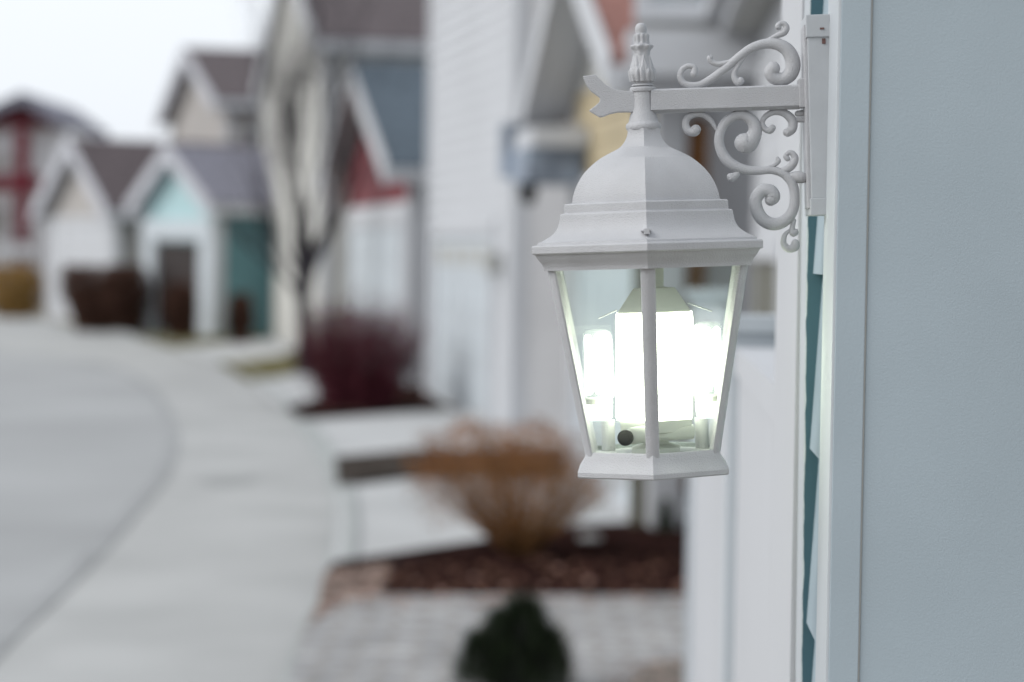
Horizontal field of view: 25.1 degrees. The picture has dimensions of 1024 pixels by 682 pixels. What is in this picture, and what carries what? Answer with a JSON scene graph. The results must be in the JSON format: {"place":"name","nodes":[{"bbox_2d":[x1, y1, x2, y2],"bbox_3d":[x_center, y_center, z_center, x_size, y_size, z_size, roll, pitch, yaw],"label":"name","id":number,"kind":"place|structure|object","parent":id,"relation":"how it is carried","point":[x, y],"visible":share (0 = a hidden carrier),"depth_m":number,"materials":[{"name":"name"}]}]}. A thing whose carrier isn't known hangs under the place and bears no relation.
{"place":"outdoors","nodes":[
{"label":"outdoors","id":0,"kind":"place"},
{"bbox_2d":[0,92,108,303],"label":"house","id":1,"kind":"structure","parent":0,"point":[35,131],"depth_m":62.13,"materials":[{"name":"red"}]},
{"bbox_2d":[0,205,12,239],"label":"window","id":2,"kind":"structure","parent":1,"relation":"in","point":[6,211],"depth_m":62.20,"materials":[{"name":"white glass"}]},
{"bbox_2d":[0,151,14,172],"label":"window","id":3,"kind":"structure","parent":1,"relation":"in","point":[7,158],"depth_m":62.14,"materials":[{"name":"white"}]},
{"bbox_2d":[0,353,167,630],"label":"road","id":4,"kind":"structure","parent":0,"point":[83,446],"depth_m":17.52,"materials":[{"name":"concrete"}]},
{"bbox_2d":[0,352,178,652],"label":"road joint","id":5,"kind":"object","parent":4,"relation":"on","point":[11,631],"visible":1,"depth_m":12.91,"materials":[{"name":"grey concrete"}]},
{"bbox_2d":[55,321,143,330],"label":"lawn","id":6,"kind":"structure","parent":0,"point":[73,324],"depth_m":47.23,"materials":[{"name":"green plant"}]},
{"bbox_2d":[57,263,115,331],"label":"shrub","id":7,"kind":"object","parent":6,"relation":"on","point":[84,301],"visible":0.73,"depth_m":43.22,"materials":[{"name":"plant"}]},
{"bbox_2d":[95,262,154,332],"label":"shrub","id":8,"kind":"object","parent":6,"relation":"on","point":[125,296],"visible":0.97,"depth_m":42.99,"materials":[{"name":"brown plant"}]},
{"bbox_2d":[0,0,269,140],"label":"sky","id":9,"kind":"structure","parent":0,"point":[112,62],"materials":[{"name":"white"}]},
{"bbox_2d":[0,317,332,681],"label":"pavement","id":10,"kind":"structure","parent":0,"point":[184,577],"depth_m":12.31,"materials":[{"name":"concrete"}]},
{"bbox_2d":[0,264,46,317],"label":"shrub","id":11,"kind":"object","parent":10,"relation":"on","point":[19,292],"visible":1,"depth_m":50.72,"materials":[{"name":"yellow plant"}]},
{"bbox_2d":[30,315,357,681],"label":"kerb","id":12,"kind":"structure","parent":10,"relation":"on","point":[321,445],"depth_m":15.78,"materials":[{"name":"concrete"}]},
{"bbox_2d":[193,476,257,485],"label":"damp pavement","id":13,"kind":"structure","parent":10,"relation":"on","point":[226,480],"depth_m":16.14,"materials":[{"name":"concrete"}]},
{"bbox_2d":[137,334,268,346],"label":"lawn","id":14,"kind":"structure","parent":0,"point":[199,340],"depth_m":39.45,"materials":[{"name":"green plant"}]},
{"bbox_2d":[159,281,201,337],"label":"shrub","id":15,"kind":"object","parent":14,"relation":"on","point":[177,310],"visible":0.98,"depth_m":40.06,"materials":[{"name":"brown plant"}]},
{"bbox_2d":[174,339,293,363],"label":"driveway","id":16,"kind":"structure","parent":0,"point":[254,349],"depth_m":36.09,"materials":[{"name":"concrete"}]},
{"bbox_2d":[225,291,255,343],"bbox_3d":[-4.544,-0.376,38.525,0.542,0.932,0.501,1,2,0],"label":"shrub","id":17,"kind":"object","parent":16,"relation":"on","point":[240,318],"visible":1,"depth_m":38.40,"materials":[{"name":"brown plant"}]},
{"bbox_2d":[218,355,324,380],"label":"lawn","id":18,"kind":"structure","parent":0,"point":[271,366],"depth_m":31.00,"materials":[{"name":"green plant"}]},
{"bbox_2d":[217,0,411,373],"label":"tree","id":19,"kind":"object","parent":18,"relation":"on","point":[307,255],"visible":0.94,"depth_m":29.53,"materials":[{"name":"grey plant"}]},
{"bbox_2d":[251,372,333,409],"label":"driveway","id":20,"kind":"structure","parent":0,"point":[285,385],"depth_m":26.52,"materials":[{"name":"concrete"}]},
{"bbox_2d":[32,304,568,484],"bbox_3d":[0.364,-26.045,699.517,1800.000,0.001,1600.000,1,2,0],"label":"ground","id":21,"kind":"structure","parent":0,"point":[42,312],"depth_m":24.18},
{"bbox_2d":[30,136,260,320],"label":"garage","id":22,"kind":"structure","parent":21,"relation":"on","point":[89,185],"depth_m":47.70,"materials":[{"name":"beige"}]},
{"bbox_2d":[48,216,113,318],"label":"garage door","id":23,"kind":"structure","parent":22,"relation":"in","point":[99,238],"depth_m":48.38,"materials":[{"name":"white paint"}]},
{"bbox_2d":[125,143,275,337],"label":"house","id":24,"kind":"structure","parent":21,"relation":"on","point":[186,236],"depth_m":41.63,"materials":[{"name":"teal"}]},
{"bbox_2d":[157,242,198,333],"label":"door","id":25,"kind":"structure","parent":24,"relation":"in","point":[176,262],"depth_m":42.55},
{"bbox_2d":[155,45,260,143],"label":"house","id":26,"kind":"structure","parent":21,"relation":"on","point":[206,95],"depth_m":52.32,"materials":[{"name":"beige"}]},
{"bbox_2d":[246,125,260,143],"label":"window","id":27,"kind":"structure","parent":26,"relation":"in","point":[251,134],"depth_m":50.00,"materials":[{"name":"grey glass"}]},
{"bbox_2d":[253,0,428,359],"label":"house","id":28,"kind":"structure","parent":21,"relation":"on","point":[383,18],"depth_m":34.32,"materials":[{"name":"beige"}]},
{"bbox_2d":[286,375,434,417],"bbox_3d":[-1.529,0.584,25.254,1.513,0.001,7.387,1,2,0],"label":"planting bed","id":29,"kind":"object","parent":21,"relation":"on","point":[298,409],"visible":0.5,"depth_m":22.97,"materials":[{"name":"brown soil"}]},
{"bbox_2d":[284,273,440,409],"bbox_3d":[-1.556,0.004,23.186,1.570,1.389,1.454,-1,3,-42],"label":"shrub","id":30,"kind":"object","parent":29,"relation":"on","point":[364,385],"visible":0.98,"depth_m":22.98,"materials":[{"name":"purple plant"}]},
{"bbox_2d":[310,384,429,412],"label":"fallen leaves","id":31,"kind":"object","parent":29,"relation":"on","point":[327,408],"visible":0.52,"depth_m":23.49,"materials":[{"name":"brown plant"}]},
{"bbox_2d":[316,59,427,384],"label":"house","id":32,"kind":"structure","parent":21,"relation":"on","point":[386,233],"depth_m":28.66,"materials":[{"name":"white paint"}]},
{"bbox_2d":[346,213,405,382],"bbox_3d":[-1.805,-0.603,30.102,0.080,2.070,5.403,0,2,-11],"label":"garage door","id":33,"kind":"structure","parent":32,"relation":"in","point":[376,246],"depth_m":29.71,"materials":[{"name":"paint"}]},
{"bbox_2d":[335,447,572,483],"bbox_3d":[-0.423,0.919,17.197,1.874,0.001,3.221,1,2,0],"label":"planting bed","id":34,"kind":"object","parent":21,"relation":"on","point":[364,467],"visible":0.5,"depth_m":17.14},
{"bbox_2d":[424,0,570,427],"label":"house","id":35,"kind":"structure","parent":21,"relation":"on","point":[494,351],"depth_m":22.28,"materials":[{"name":"white paint"}]},
{"bbox_2d":[429,219,496,420],"bbox_3d":[-0.513,-0.258,23.502,0.080,1.940,3.477,0,2,-12],"label":"garage door","id":36,"kind":"structure","parent":35,"relation":"in","point":[470,387],"depth_m":23.33,"materials":[{"name":"paint"}]},
{"bbox_2d":[499,0,759,528],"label":"house","id":37,"kind":"structure","parent":21,"relation":"on","point":[573,44],"depth_m":14.97,"materials":[{"name":"white paint"}]},
{"bbox_2d":[519,183,537,204],"bbox_3d":[0.123,-1.217,16.865,0.166,0.430,0.166,2,2,22],"label":"wall light","id":38,"kind":"object","parent":37,"relation":"hanging from","point":[528,193],"visible":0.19,"depth_m":16.82,"materials":[{"name":"black metal"}]},
{"bbox_2d":[570,182,645,510],"bbox_3d":[0.640,-0.026,15.135,0.080,2.170,3.051,1,2,-6],"label":"garage door","id":39,"kind":"structure","parent":37,"relation":"in","point":[595,294],"depth_m":15.43,"materials":[{"name":"paint"}]},
{"bbox_2d":[634,0,703,21],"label":"window","id":40,"kind":"structure","parent":37,"relation":"in","point":[644,10],"depth_m":12.76,"materials":[{"name":"white paint"}]},
{"bbox_2d":[682,121,707,489],"bbox_3d":[1.192,-0.226,14.952,0.124,2.400,0.060,1,2,0],"label":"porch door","id":41,"kind":"structure","parent":37,"relation":"in","point":[697,145],"depth_m":14.89,"materials":[{"name":"wood"}]},
{"bbox_2d":[706,112,714,116],"bbox_3d":[1.155,-1.635,14.876,0.320,0.360,0.080,1,2,0],"label":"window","id":42,"kind":"structure","parent":37,"relation":"in","point":[712,114],"depth_m":14.85,"materials":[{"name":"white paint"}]},
{"bbox_2d":[684,0,803,681],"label":"house wall","id":43,"kind":"structure","parent":21,"relation":"on","point":[741,574],"depth_m":3.83,"materials":[{"name":"white paint"}]},
{"bbox_2d":[796,0,1023,681],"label":"house","id":44,"kind":"structure","parent":21,"relation":"on","point":[910,547],"depth_m":2.25,"materials":[{"name":"white paint"}]},
{"bbox_2d":[532,14,829,480],"bbox_3d":[0.170,-0.098,2.401,0.334,0.478,0.241,0,2,-24],"label":"wall lantern","id":45,"kind":"object","parent":44,"relation":"attached to","point":[649,203],"depth_m":2.35,"materials":[{"name":"white paint"}]},
{"bbox_2d":[309,409,566,455],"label":"driveway","id":46,"kind":"structure","parent":0,"point":[361,434],"depth_m":20.63,"materials":[{"name":"concrete"}]},
{"bbox_2d":[290,595,684,681],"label":"paved drive","id":47,"kind":"structure","parent":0,"point":[379,640],"depth_m":9.51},
{"bbox_2d":[323,593,682,608],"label":"fallen leaves","id":48,"kind":"object","parent":47,"relation":"on","point":[343,603],"visible":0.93,"depth_m":10.43,"materials":[{"name":"brown plant"}]},
{"bbox_2d":[446,589,584,681],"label":"dwarf pine","id":49,"kind":"object","parent":47,"relation":"on","point":[513,650],"visible":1,"depth_m":8.32,"materials":[{"name":"green plant"}]},
{"bbox_2d":[327,518,686,594],"bbox_3d":[0.153,1.123,12.251,2.151,0.001,3.429,1,2,0],"label":"planting bed","id":50,"kind":"object","parent":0,"point":[399,558],"visible":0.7,"depth_m":11.76,"materials":[{"name":"brown soil"}]},
{"bbox_2d":[310,564,391,621],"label":"pebbles","id":51,"kind":"object","parent":50,"relation":"on","point":[348,591],"visible":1,"depth_m":10.83,"materials":[{"name":"beige gravel"}]},
{"bbox_2d":[390,412,629,557],"bbox_3d":[0.000,0.746,12.040,1.298,0.783,1.295,1,2,0],"label":"shrub","id":52,"kind":"object","parent":50,"relation":"on","point":[519,532],"visible":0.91,"depth_m":11.94,"materials":[{"name":"orange plant"}]},
{"bbox_2d":[351,523,686,594],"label":"mulch chips","id":53,"kind":"object","parent":50,"relation":"on","point":[602,548],"visible":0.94,"depth_m":11.62,"materials":[{"name":"brown wood"}]},
{"bbox_2d":[365,555,685,594],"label":"fallen leaves","id":54,"kind":"object","parent":50,"relation":"on","point":[532,558],"visible":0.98,"depth_m":11.23,"materials":[{"name":"brown plant"}]},
{"bbox_2d":[579,534,601,541],"bbox_3d":[0.433,1.093,12.720,0.130,0.050,0.080,1,2,0],"label":"stone","id":55,"kind":"object","parent":50,"relation":"on","point":[589,537],"visible":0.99,"depth_m":12.69,"materials":[{"name":"stone"}]},
{"bbox_2d":[654,498,676,531],"bbox_3d":[0.886,1.005,13.229,0.142,0.206,0.138,1,2,0],"label":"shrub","id":56,"kind":"object","parent":50,"relation":"on","point":[664,513],"visible":1,"depth_m":13.21,"materials":[{"name":"plant"}]},
{"bbox_2d":[334,476,686,560],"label":"driveway","id":57,"kind":"structure","parent":0,"point":[390,520],"depth_m":13.98,"materials":[{"name":"concrete"}]},
{"bbox_2d":[631,659,683,681],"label":"gravel","id":58,"kind":"structure","parent":0,"point":[673,669],"depth_m":8.67,"materials":[{"name":"grey gravel"}]},
{"bbox_2d":[606,656,683,681],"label":"pebbles","id":59,"kind":"object","parent":58,"relation":"on","point":[645,664],"visible":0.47,"depth_m":8.74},
{"bbox_2d":[703,0,780,314],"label":"house","id":60,"kind":"structure","parent":0,"point":[763,17],"depth_m":11.60,"materials":[{"name":"white paint"}]},
{"bbox_2d":[748,240,776,314],"bbox_3d":[1.229,-0.181,11.047,0.080,0.600,2.480,1,2,3],"label":"window","id":61,"kind":"structure","parent":60,"relation":"in","point":[762,271],"depth_m":11.04,"materials":[{"name":"grey glass"}]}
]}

